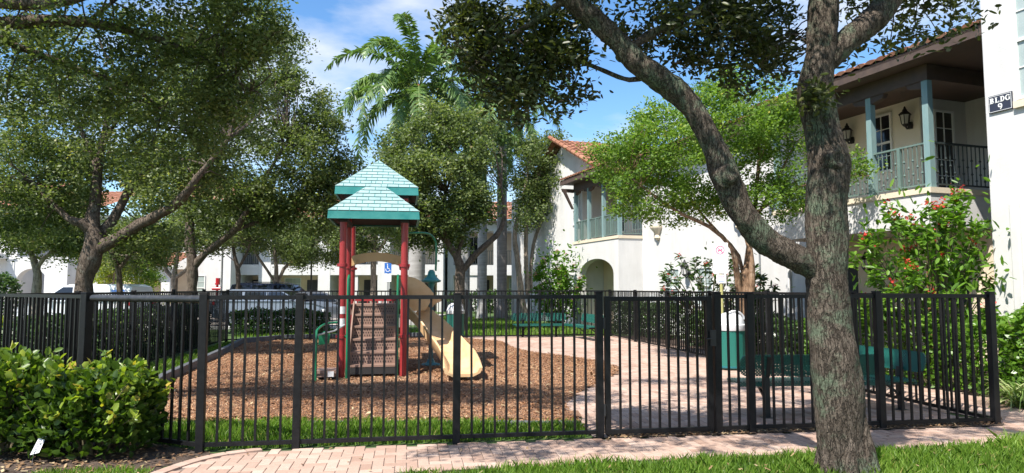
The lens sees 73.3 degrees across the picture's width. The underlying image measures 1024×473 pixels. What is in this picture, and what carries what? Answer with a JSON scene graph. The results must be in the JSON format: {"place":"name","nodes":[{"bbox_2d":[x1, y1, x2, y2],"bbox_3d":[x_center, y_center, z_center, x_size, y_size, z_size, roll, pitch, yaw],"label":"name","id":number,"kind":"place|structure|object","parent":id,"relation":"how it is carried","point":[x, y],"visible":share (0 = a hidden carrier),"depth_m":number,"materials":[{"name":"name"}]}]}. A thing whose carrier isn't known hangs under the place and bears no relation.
{"place":"outdoors","nodes":[
{"label":"outdoors","id":0,"kind":"place"},
{"bbox_2d":[27,463,153,472],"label":"lawn","id":1,"kind":"structure","parent":0,"point":[123,469],"depth_m":5.83,"materials":[{"name":"green plant"}]},
{"bbox_2d":[0,442,213,472],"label":"soil bed","id":2,"kind":"object","parent":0,"point":[151,460],"visible":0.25,"depth_m":6.31,"materials":[{"name":"brown soil"}]},
{"bbox_2d":[30,436,45,462],"bbox_3d":[-4.250,1.920,6.167,0.104,0.236,0.055,1,-5,-18],"label":"plant tag","id":3,"kind":"object","parent":2,"relation":"on","point":[38,446],"visible":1,"depth_m":6.17,"materials":[{"name":"white plastic"}]},
{"bbox_2d":[0,340,97,454],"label":"cocoplum bush","id":4,"kind":"object","parent":2,"relation":"on","point":[18,370],"visible":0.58,"depth_m":6.37,"materials":[{"name":"green plant"}]},
{"bbox_2d":[3,349,175,459],"bbox_3d":[-3.985,1.581,6.609,1.357,0.992,1.114,0,-4,0],"label":"cocoplum bush","id":5,"kind":"object","parent":2,"relation":"on","point":[133,410],"visible":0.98,"depth_m":6.30,"materials":[{"name":"green plant"}]},
{"bbox_2d":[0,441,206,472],"bbox_3d":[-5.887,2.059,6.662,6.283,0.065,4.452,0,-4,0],"label":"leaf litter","id":6,"kind":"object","parent":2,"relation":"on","point":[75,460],"visible":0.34,"depth_m":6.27,"materials":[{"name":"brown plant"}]},
{"bbox_2d":[78,292,198,446],"bbox_3d":[-3.817,1.336,7.020,1.779,1.528,0.098,-2,-5,25],"label":"fence","id":7,"kind":"object","parent":2,"relation":"on","point":[88,299],"visible":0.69,"depth_m":6.98,"materials":[{"name":"black metal"}]},
{"bbox_2d":[13,314,444,326],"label":"road","id":8,"kind":"structure","parent":0,"point":[329,321],"depth_m":32.44,"materials":[{"name":"grey asphalt"}]},
{"bbox_2d":[17,284,153,316],"bbox_3d":[-17.173,2.801,27.868,4.630,1.720,2.170,0,-4,2],"label":"parked car","id":9,"kind":"object","parent":8,"relation":"on","point":[109,288],"visible":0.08,"depth_m":27.18,"materials":[{"name":"white paint"}]},
{"bbox_2d":[73,253,148,283],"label":"young tree","id":10,"kind":"object","parent":8,"relation":"on","point":[109,276],"visible":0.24,"depth_m":32.92,"materials":[{"name":"green plant"}]},
{"bbox_2d":[81,212,185,308],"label":"street tree","id":11,"kind":"object","parent":8,"relation":"on","point":[117,264],"visible":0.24,"depth_m":26.42,"materials":[{"name":"green plant"}]},
{"bbox_2d":[114,251,166,289],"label":"young tree","id":12,"kind":"object","parent":8,"relation":"on","point":[154,277],"visible":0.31,"depth_m":34.92,"materials":[{"name":"green plant"}]},
{"bbox_2d":[124,279,166,294],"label":"croton shrub","id":13,"kind":"object","parent":8,"relation":"on","point":[150,285],"visible":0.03,"depth_m":38.48,"materials":[{"name":"green plant"}]},
{"bbox_2d":[103,197,206,304],"bbox_3d":[-16.113,1.042,31.061,6.523,5.943,4.809,0,-4,0],"label":"street tree","id":14,"kind":"object","parent":8,"relation":"on","point":[173,276],"visible":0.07,"depth_m":30.84,"materials":[{"name":"green plant"}]},
{"bbox_2d":[212,278,219,290],"bbox_3d":[-15.385,3.217,35.852,0.440,2.100,0.264,0,-4,0],"label":"fire standpipe","id":15,"kind":"object","parent":8,"relation":"on","point":[217,288],"visible":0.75,"depth_m":35.79,"materials":[{"name":"red metal"}]},
{"bbox_2d":[220,235,223,290],"bbox_3d":[-14.320,1.817,33.959,0.400,4.610,0.400,0,-4,0],"label":"street lamp","id":16,"kind":"object","parent":8,"relation":"on","point":[221,285],"visible":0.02,"depth_m":33.92,"materials":[{"name":"grey metal"}]},
{"bbox_2d":[230,282,304,290],"bbox_3d":[-11.189,3.136,33.360,5.030,1.877,2.270,0,-4,6],"label":"parked car","id":17,"kind":"object","parent":8,"relation":"on","point":[276,285],"visible":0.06,"depth_m":32.78,"materials":[{"name":"blue paint"}]},
{"bbox_2d":[212,289,337,325],"bbox_3d":[-9.653,2.939,28.361,4.780,1.520,2.120,0,-4,6],"label":"parked car","id":18,"kind":"object","parent":8,"relation":"on","point":[319,307],"visible":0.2,"depth_m":27.64,"materials":[{"name":"silver metal"}]},
{"bbox_2d":[224,209,357,281],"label":"street tree","id":19,"kind":"object","parent":8,"relation":"on","point":[295,253],"visible":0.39,"depth_m":35.45,"materials":[{"name":"green plant"}]},
{"bbox_2d":[309,242,314,289],"bbox_3d":[-10.489,2.046,35.948,0.320,4.450,0.304,0,-4,0],"label":"street lamp","id":20,"kind":"object","parent":8,"relation":"on","point":[311,274],"visible":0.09,"depth_m":35.91,"materials":[{"name":"black metal"}]},
{"bbox_2d":[299,292,337,304],"bbox_3d":[-8.871,3.166,30.844,4.530,1.440,2.120,2,-5,-20],"label":"parked car","id":21,"kind":"object","parent":8,"relation":"on","point":[322,300],"visible":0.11,"depth_m":30.25,"materials":[{"name":"grey paint"}]},
{"bbox_2d":[307,203,408,302],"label":"street tree","id":22,"kind":"object","parent":8,"relation":"on","point":[365,245],"visible":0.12,"depth_m":35.85,"materials":[{"name":"green plant"}]},
{"bbox_2d":[384,263,390,294],"bbox_3d":[-5.402,2.470,29.912,0.300,2.700,0.074,0,-4,0],"label":"parking sign","id":23,"kind":"object","parent":8,"relation":"on","point":[387,276],"visible":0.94,"depth_m":29.94,"materials":[{"name":"grey metal"}]},
{"bbox_2d":[108,413,586,449],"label":"grass","id":24,"kind":"structure","parent":0,"point":[223,433],"depth_m":7.42,"materials":[{"name":"green plant"}]},
{"bbox_2d":[160,337,618,421],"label":"mulch ground","id":25,"kind":"structure","parent":0,"point":[389,417],"depth_m":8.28,"materials":[{"name":"brown wood"}]},
{"bbox_2d":[159,333,421,380],"bbox_3d":[-5.177,2.612,14.991,4.942,0.178,13.714,0,-4,0],"label":"edging","id":26,"kind":"object","parent":25,"relation":"on","point":[224,350],"visible":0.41,"depth_m":16.25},
{"bbox_2d":[167,420,578,424],"bbox_3d":[-1.810,2.163,7.982,5.182,0.040,0.123,0,-4,-1],"label":"edging","id":27,"kind":"object","parent":25,"relation":"on","point":[480,421],"visible":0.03,"depth_m":7.97,"materials":[{"name":"grey concrete"}]},
{"bbox_2d":[165,337,617,418],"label":"dry leaves","id":28,"kind":"object","parent":25,"relation":"on","point":[512,395],"visible":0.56,"depth_m":11.46,"materials":[{"name":"brown plant"}]},
{"bbox_2d":[315,161,482,380],"bbox_3d":[-2.143,0.492,13.215,2.797,4.240,3.374,1,-4,-9],"label":"play structure","id":29,"kind":"object","parent":25,"relation":"on","point":[378,194],"visible":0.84,"depth_m":12.64,"materials":[{"name":"red"}]},
{"bbox_2d":[234,316,615,336],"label":"back lawn","id":30,"kind":"structure","parent":0,"point":[534,328],"depth_m":25.03,"materials":[{"name":"green plant"}]},
{"bbox_2d":[447,202,511,310],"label":"apartment building","id":31,"kind":"structure","parent":0,"point":[492,265],"depth_m":47.14,"materials":[{"name":"white paint"}]},
{"bbox_2d":[470,237,477,264],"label":"window","id":32,"kind":"structure","parent":31,"relation":"in","point":[474,240],"depth_m":49.24,"materials":[{"name":"black glass"}]},
{"bbox_2d":[509,278,511,289],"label":"window","id":33,"kind":"structure","parent":31,"relation":"in","point":[510,279],"depth_m":49.02,"materials":[{"name":"grey glass"}]},
{"bbox_2d":[0,0,980,266],"label":"sky","id":34,"kind":"structure","parent":0,"point":[338,25],"materials":[{"name":"blue"}]},
{"bbox_2d":[1,310,990,472],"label":"ground","id":35,"kind":"structure","parent":0,"point":[373,445],"depth_m":7.11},
{"bbox_2d":[0,271,24,316],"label":"hedge","id":36,"kind":"object","parent":35,"relation":"on","point":[9,281],"visible":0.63,"depth_m":33.96,"materials":[{"name":"green plant"}]},
{"bbox_2d":[0,183,76,315],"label":"white house","id":37,"kind":"structure","parent":35,"relation":"on","point":[53,277],"depth_m":37.98,"materials":[{"name":"paint"}]},
{"bbox_2d":[0,294,80,400],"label":"fence","id":38,"kind":"object","parent":35,"relation":"on","point":[21,312],"visible":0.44,"depth_m":8.13,"materials":[{"name":"black metal"}]},
{"bbox_2d":[0,177,115,317],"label":"street tree","id":39,"kind":"object","parent":35,"relation":"on","point":[65,247],"visible":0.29,"depth_m":21.84,"materials":[{"name":"oak leaf"},{"name":"rough grey-brown oak bark"}]},
{"bbox_2d":[1,191,168,283],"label":"apartment building","id":40,"kind":"structure","parent":35,"relation":"on","point":[115,195],"depth_m":44.76,"materials":[{"name":"white paint"}]},
{"bbox_2d":[0,120,196,210],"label":"oak tree","id":41,"kind":"object","parent":35,"relation":"on","point":[17,166],"visible":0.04,"depth_m":54.56,"materials":[{"name":"green plant"}]},
{"bbox_2d":[1,303,210,361],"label":"hedge","id":42,"kind":"object","parent":35,"relation":"on","point":[112,331],"visible":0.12,"depth_m":13.57,"materials":[{"name":"green plant"}]},
{"bbox_2d":[0,289,229,395],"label":"fence","id":43,"kind":"object","parent":35,"relation":"on","point":[225,315],"visible":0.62,"depth_m":14.26,"materials":[{"name":"black metal"}]},
{"bbox_2d":[93,252,186,303],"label":"entrance pavilion","id":44,"kind":"structure","parent":35,"relation":"on","point":[182,283],"depth_m":41.73,"materials":[{"name":"white paint"}]},
{"bbox_2d":[0,0,307,171],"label":"oak tree","id":45,"kind":"object","parent":35,"relation":"on","point":[223,95],"visible":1,"depth_m":8.47,"materials":[{"name":"green plant"}]},
{"bbox_2d":[0,0,320,355],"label":"oak tree","id":46,"kind":"object","parent":35,"relation":"on","point":[47,197],"visible":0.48,"depth_m":15.15,"materials":[{"name":"green plant"}]},
{"bbox_2d":[117,339,293,396],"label":"side grass","id":47,"kind":"structure","parent":35,"relation":"on","point":[213,347],"depth_m":14.82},
{"bbox_2d":[175,188,252,293],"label":"stucco wing","id":48,"kind":"structure","parent":35,"relation":"on","point":[209,271],"depth_m":44.28,"materials":[{"name":"white paint"}]},
{"bbox_2d":[197,275,205,290],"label":"window","id":49,"kind":"structure","parent":48,"relation":"in","point":[201,278],"depth_m":44.18,"materials":[{"name":"white glass"}]},
{"bbox_2d":[112,326,335,329],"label":"kerb","id":50,"kind":"structure","parent":35,"relation":"on","point":[333,327],"depth_m":26.02,"materials":[{"name":"concrete"}]},
{"bbox_2d":[181,199,286,288],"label":"street tree","id":51,"kind":"object","parent":35,"relation":"on","point":[244,239],"visible":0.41,"depth_m":30.93,"materials":[{"name":"green plant"}]},
{"bbox_2d":[120,19,372,319],"bbox_3d":[-8.831,-2.072,22.486,8.466,10.874,4.883,0,-4,0],"label":"oak tree","id":52,"kind":"object","parent":35,"relation":"on","point":[267,204],"visible":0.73,"depth_m":21.78,"materials":[{"name":"green plant"}]},
{"bbox_2d":[228,306,331,335],"bbox_3d":[-7.852,2.867,23.413,3.367,1.002,1.183,1,-4,-13],"label":"hedge","id":53,"kind":"object","parent":35,"relation":"on","point":[287,328],"visible":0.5,"depth_m":23.06,"materials":[{"name":"green plant"}]},
{"bbox_2d":[241,200,447,311],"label":"apartment building","id":54,"kind":"structure","parent":35,"relation":"on","point":[323,279],"depth_m":46.01,"materials":[{"name":"white paint"}]},
{"bbox_2d":[285,278,300,286],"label":"window","id":55,"kind":"structure","parent":54,"relation":"in","point":[297,281],"depth_m":48.05,"materials":[{"name":"grey glass"}]},
{"bbox_2d":[307,280,317,290],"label":"door","id":56,"kind":"structure","parent":54,"relation":"in","point":[314,282],"depth_m":48.00,"materials":[{"name":"grey glass"}]},
{"bbox_2d":[364,280,376,302],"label":"door","id":57,"kind":"structure","parent":54,"relation":"in","point":[367,283],"depth_m":47.99,"materials":[{"name":"black glass"}]},
{"bbox_2d":[194,292,604,452],"bbox_3d":[-1.038,1.330,6.940,4.042,1.540,0.093,1,-4,-9],"label":"fence","id":58,"kind":"object","parent":35,"relation":"on","point":[296,441],"visible":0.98,"depth_m":6.89,"materials":[{"name":"black metal"}]},
{"bbox_2d":[324,11,499,324],"bbox_3d":[-4.109,-2.999,30.592,7.775,13.708,8.117,-4,-6,43],"label":"royal palm","id":59,"kind":"object","parent":35,"relation":"on","point":[409,71],"visible":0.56,"depth_m":29.55,"materials":[{"name":"green plant"}]},
{"bbox_2d":[227,289,611,339],"bbox_3d":[-2.543,2.404,21.336,11.795,1.562,0.096,1,-4,-11],"label":"fence","id":60,"kind":"object","parent":35,"relation":"on","point":[539,291],"visible":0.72,"depth_m":21.56,"materials":[{"name":"black metal"}]},
{"bbox_2d":[356,90,511,330],"bbox_3d":[-2.777,-0.877,25.171,5.806,8.865,5.109,0,-4,0],"label":"oak tree","id":61,"kind":"object","parent":35,"relation":"on","point":[472,203],"visible":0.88,"depth_m":24.77,"materials":[{"name":"green plant"}]},
{"bbox_2d":[435,98,512,316],"bbox_3d":[-2.458,-1.659,35.943,5.481,11.838,5.821,0,-4,0],"label":"royal palm","id":62,"kind":"object","parent":35,"relation":"on","point":[465,257],"visible":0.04,"depth_m":35.80,"materials":[{"name":"green plant"}]},
{"bbox_2d":[447,289,511,312],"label":"hedge","id":63,"kind":"object","parent":35,"relation":"on","point":[488,302],"visible":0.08,"depth_m":43.15,"materials":[{"name":"green plant"}]},
{"bbox_2d":[451,110,531,318],"bbox_3d":[-1.475,-1.226,35.113,5.140,10.850,5.061,0,-4,0],"label":"royal palm","id":64,"kind":"object","parent":35,"relation":"on","point":[482,269],"visible":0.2,"depth_m":34.78,"materials":[{"name":"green plant"}]},
{"bbox_2d":[437,53,570,317],"bbox_3d":[-0.583,-3.014,37.483,7.758,14.771,7.426,0,-4,0],"label":"royal palm","id":65,"kind":"object","parent":35,"relation":"on","point":[502,262],"visible":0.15,"depth_m":36.84,"materials":[{"name":"green plant"}]},
{"bbox_2d":[489,124,572,319],"bbox_3d":[1.378,-0.648,33.298,4.994,9.702,5.120,0,-4,0],"label":"oak tree","id":66,"kind":"object","parent":35,"relation":"on","point":[530,196],"visible":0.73,"depth_m":32.76,"materials":[{"name":"green plant"}]},
{"bbox_2d":[517,229,597,326],"bbox_3d":[1.801,1.654,28.067,3.245,4.365,2.831,0,-4,0],"label":"hibiscus shrub","id":67,"kind":"object","parent":35,"relation":"on","point":[560,271],"visible":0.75,"depth_m":27.64,"materials":[{"name":"green plant"}]},
{"bbox_2d":[614,301,683,338],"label":"hedge","id":68,"kind":"object","parent":35,"relation":"on","point":[646,319],"visible":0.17,"depth_m":21.95,"materials":[{"name":"green plant"}]},
{"bbox_2d":[424,0,1001,472],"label":"oak tree","id":69,"kind":"object","parent":35,"relation":"on","point":[538,54],"visible":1,"depth_m":6.00,"materials":[{"name":"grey plant"}]},
{"bbox_2d":[565,62,887,314],"bbox_3d":[4.433,-0.559,14.792,6.643,6.681,3.483,0,-4,0],"label":"crape myrtle","id":70,"kind":"object","parent":35,"relation":"on","point":[757,137],"visible":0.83,"depth_m":14.38,"materials":[{"name":"green plant"}]},
{"bbox_2d":[512,0,1023,387],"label":"apartment building","id":71,"kind":"structure","parent":35,"relation":"on","point":[896,114],"depth_m":15.83,"materials":[{"name":"white paint"}]},
{"bbox_2d":[572,194,579,225],"bbox_3d":[2.775,-1.148,29.811,0.050,1.300,0.700,1,-5,-19],"label":"window","id":72,"kind":"structure","parent":71,"relation":"in","point":[579,194],"depth_m":29.76,"materials":[{"name":"white"}]},
{"bbox_2d":[616,196,625,232],"bbox_3d":[4.582,-1.009,28.991,0.050,1.700,0.800,1,-5,-19],"label":"window","id":73,"kind":"structure","parent":71,"relation":"in","point":[623,218],"depth_m":28.81,"materials":[{"name":"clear glass"}]},
{"bbox_2d":[631,187,641,230],"bbox_3d":[5.050,-1.110,27.652,0.050,1.700,0.950,1,-5,-19],"label":"window","id":74,"kind":"structure","parent":71,"relation":"in","point":[638,226],"depth_m":27.65,"materials":[{"name":"grey glass"}]},
{"bbox_2d":[665,268,680,303],"bbox_3d":[5.477,1.756,23.417,0.050,1.350,0.900,1,-5,-19],"label":"window","id":75,"kind":"structure","parent":71,"relation":"in","point":[677,270],"depth_m":23.35,"materials":[{"name":"white"}]},
{"bbox_2d":[696,266,713,305],"bbox_3d":[6.080,1.575,21.678,0.050,1.250,0.900,1,-5,-19],"label":"window","id":76,"kind":"structure","parent":71,"relation":"in","point":[706,279],"depth_m":21.67,"materials":[{"name":"white glass"}]},
{"bbox_2d":[848,267,858,299],"bbox_3d":[8.343,1.806,17.220,0.025,2.080,0.850,1,-5,-19],"label":"door","id":77,"kind":"structure","parent":71,"relation":"in","point":[852,270],"depth_m":17.01,"materials":[{"name":"black glass"}]},
{"bbox_2d":[875,112,894,173],"bbox_3d":[8.951,-2.247,16.659,0.050,1.420,0.620,1,-5,-19],"label":"door","id":78,"kind":"structure","parent":71,"relation":"in","point":[884,124],"depth_m":16.58,"materials":[{"name":"white glass"}]},
{"bbox_2d":[933,109,957,187],"bbox_3d":[9.966,-1.943,15.832,0.620,1.950,0.050,1,-5,-19],"label":"door","id":79,"kind":"structure","parent":71,"relation":"in","point":[944,124],"depth_m":15.86,"materials":[{"name":"paint"}]},
{"bbox_2d":[933,263,970,362],"bbox_3d":[9.264,1.606,14.557,0.025,2.080,0.900,1,-5,-19],"label":"door","id":80,"kind":"structure","parent":71,"relation":"in","point":[959,263],"depth_m":14.36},
{"bbox_2d":[988,91,1012,113],"bbox_3d":[7.813,-2.141,11.006,0.032,0.280,0.380,1,-5,-19],"label":"building sign","id":81,"kind":"object","parent":71,"relation":"attached to","point":[1000,102],"visible":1,"depth_m":10.99,"materials":[{"name":"metal"}]},
{"bbox_2d":[1011,0,1023,99],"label":"window","id":82,"kind":"structure","parent":71,"relation":"in","point":[1017,6],"depth_m":10.74,"materials":[{"name":"white glass"}]},
{"bbox_2d":[711,291,1000,435],"bbox_3d":[3.885,1.380,7.688,3.451,1.540,0.090,1,-4,-9],"label":"fence","id":83,"kind":"object","parent":35,"relation":"on","point":[882,421],"visible":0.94,"depth_m":7.71,"materials":[{"name":"black metal"}]},
{"bbox_2d":[977,376,1023,410],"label":"spider plant","id":84,"kind":"object","parent":35,"relation":"on","point":[1015,397],"visible":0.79,"depth_m":9.00,"materials":[{"name":"green plant"}]},
{"bbox_2d":[168,336,1023,472],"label":"path","id":85,"kind":"structure","parent":0,"point":[383,459],"depth_m":6.65,"materials":[{"name":"brick pavers"}]},
{"bbox_2d":[151,447,261,472],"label":"path edge","id":86,"kind":"object","parent":85,"relation":"on","point":[176,466],"visible":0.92,"depth_m":6.25,"materials":[{"name":"beige concrete"}]},
{"bbox_2d":[246,338,1001,470],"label":"fallen leaves","id":87,"kind":"object","parent":85,"relation":"on","point":[583,453],"visible":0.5,"depth_m":6.62,"materials":[{"name":"brown plant"}]},
{"bbox_2d":[609,290,989,416],"bbox_3d":[4.374,1.960,15.211,0.094,1.543,14.691,1,-4,-9],"label":"fence","id":88,"kind":"object","parent":85,"relation":"on","point":[666,293],"visible":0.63,"depth_m":12.49,"materials":[{"name":"black metal"}]},
{"bbox_2d":[395,427,1023,472],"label":"front grass","id":89,"kind":"structure","parent":0,"point":[941,458],"depth_m":5.96,"materials":[{"name":"green plant"}]},
{"bbox_2d":[418,446,1004,472],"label":"dry leaves","id":90,"kind":"object","parent":89,"relation":"on","point":[709,468],"visible":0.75,"depth_m":5.84,"materials":[{"name":"brown plant"}]},
{"bbox_2d":[463,336,970,437],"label":"plaza","id":91,"kind":"structure","parent":0,"point":[568,351],"depth_m":10.07,"materials":[{"name":"beige concrete"}]},
{"bbox_2d":[447,303,464,335],"bbox_3d":[-1.800,2.625,21.865,0.590,1.120,0.590,-3,-5,33],"label":"litter bin","id":92,"kind":"object","parent":91,"relation":"on","point":[448,317],"visible":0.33,"depth_m":21.71,"materials":[{"name":"teal"}]},
{"bbox_2d":[511,313,567,336],"bbox_3d":[0.910,2.829,21.932,1.800,0.762,0.549,1,-4,-10],"label":"park bench","id":93,"kind":"object","parent":91,"relation":"on","point":[535,315],"visible":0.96,"depth_m":22.10,"materials":[{"name":"teal metal"}]},
{"bbox_2d":[568,314,603,337],"bbox_3d":[2.256,2.760,21.005,0.549,0.762,1.800,1,-4,-16],"label":"park bench","id":94,"kind":"object","parent":91,"relation":"on","point":[590,318],"visible":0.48,"depth_m":21.23,"materials":[{"name":"teal metal"}]},
{"bbox_2d":[712,243,727,313],"bbox_3d":[4.177,1.361,13.699,0.305,2.480,0.075,-2,-5,30],"label":"notice sign","id":95,"kind":"object","parent":91,"relation":"on","point":[720,257],"visible":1,"depth_m":13.72,"materials":[{"name":"grey metal"}]},
{"bbox_2d":[721,310,745,369],"bbox_3d":[4.220,1.980,13.289,0.590,1.120,0.590,1,-5,-17],"label":"litter bin","id":96,"kind":"object","parent":91,"relation":"on","point":[732,334],"visible":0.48,"depth_m":13.06,"materials":[{"name":"teal plastic"}]},
{"bbox_2d":[606,421,1003,437],"bbox_3d":[3.318,2.119,7.559,4.710,0.001,0.244,1,-4,-9],"label":"gravel strip","id":97,"kind":"object","parent":91,"relation":"on","point":[804,429],"visible":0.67,"depth_m":7.55,"materials":[{"name":"stone"}]},
{"bbox_2d":[603,296,715,433],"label":"gate","id":98,"kind":"structure","parent":97,"relation":"on","point":[710,336],"depth_m":7.32,"materials":[{"name":"black metal"}]},
{"bbox_2d":[727,354,884,418],"bbox_3d":[3.608,1.820,8.508,1.800,0.762,0.549,0,-4,-4],"label":"park bench","id":99,"kind":"object","parent":91,"relation":"on","point":[768,370],"visible":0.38,"depth_m":8.28,"materials":[{"name":"teal metal"}]},
{"bbox_2d":[803,345,925,410],"bbox_3d":[4.694,1.883,9.344,0.549,0.762,1.800,1,-4,-14],"label":"park bench","id":100,"kind":"object","parent":91,"relation":"on","point":[914,364],"visible":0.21,"depth_m":8.83,"materials":[{"name":"teal metal"}]},
{"bbox_2d":[626,336,1008,399],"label":"planting soil","id":101,"kind":"structure","parent":0,"point":[961,391],"depth_m":11.46,"materials":[{"name":"brown soil"}]},
{"bbox_2d":[644,241,761,335],"bbox_3d":[5.311,1.553,19.047,3.144,2.915,2.245,-1,-5,18],"label":"jatropha shrub","id":102,"kind":"object","parent":101,"relation":"on","point":[691,276],"visible":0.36,"depth_m":19.15,"materials":[{"name":"green plant"}]},
{"bbox_2d":[680,310,804,361],"bbox_3d":[5.546,2.298,16.886,1.156,1.189,5.498,1,-4,-10],"label":"hedge","id":103,"kind":"object","parent":101,"relation":"on","point":[796,322],"visible":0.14,"depth_m":15.16,"materials":[{"name":"green plant"}]},
{"bbox_2d":[723,268,792,339],"bbox_3d":[5.712,1.694,16.971,2.108,2.318,1.636,0,-4,0],"label":"jatropha shrub","id":104,"kind":"object","parent":101,"relation":"on","point":[763,278],"visible":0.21,"depth_m":16.74,"materials":[{"name":"green plant"}]},
{"bbox_2d":[759,332,798,360],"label":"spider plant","id":105,"kind":"object","parent":101,"relation":"on","point":[786,348],"visible":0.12,"depth_m":14.59,"materials":[{"name":"green plant"}]},
{"bbox_2d":[791,140,1016,385],"bbox_3d":[6.668,0.495,11.328,4.444,4.023,2.474,0,-4,0],"label":"jatropha shrub","id":106,"kind":"object","parent":101,"relation":"on","point":[937,239],"visible":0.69,"depth_m":11.05,"materials":[{"name":"green plant"}]},
{"bbox_2d":[803,306,1023,395],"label":"hedge","id":107,"kind":"object","parent":101,"relation":"on","point":[1001,322],"visible":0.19,"depth_m":10.53,"materials":[{"name":"green plant"}]},
{"bbox_2d":[1000,303,1023,389],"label":"hedge","id":108,"kind":"object","parent":101,"relation":"on","point":[1015,321],"visible":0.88,"depth_m":9.48,"materials":[{"name":"green plant"}]}
]}

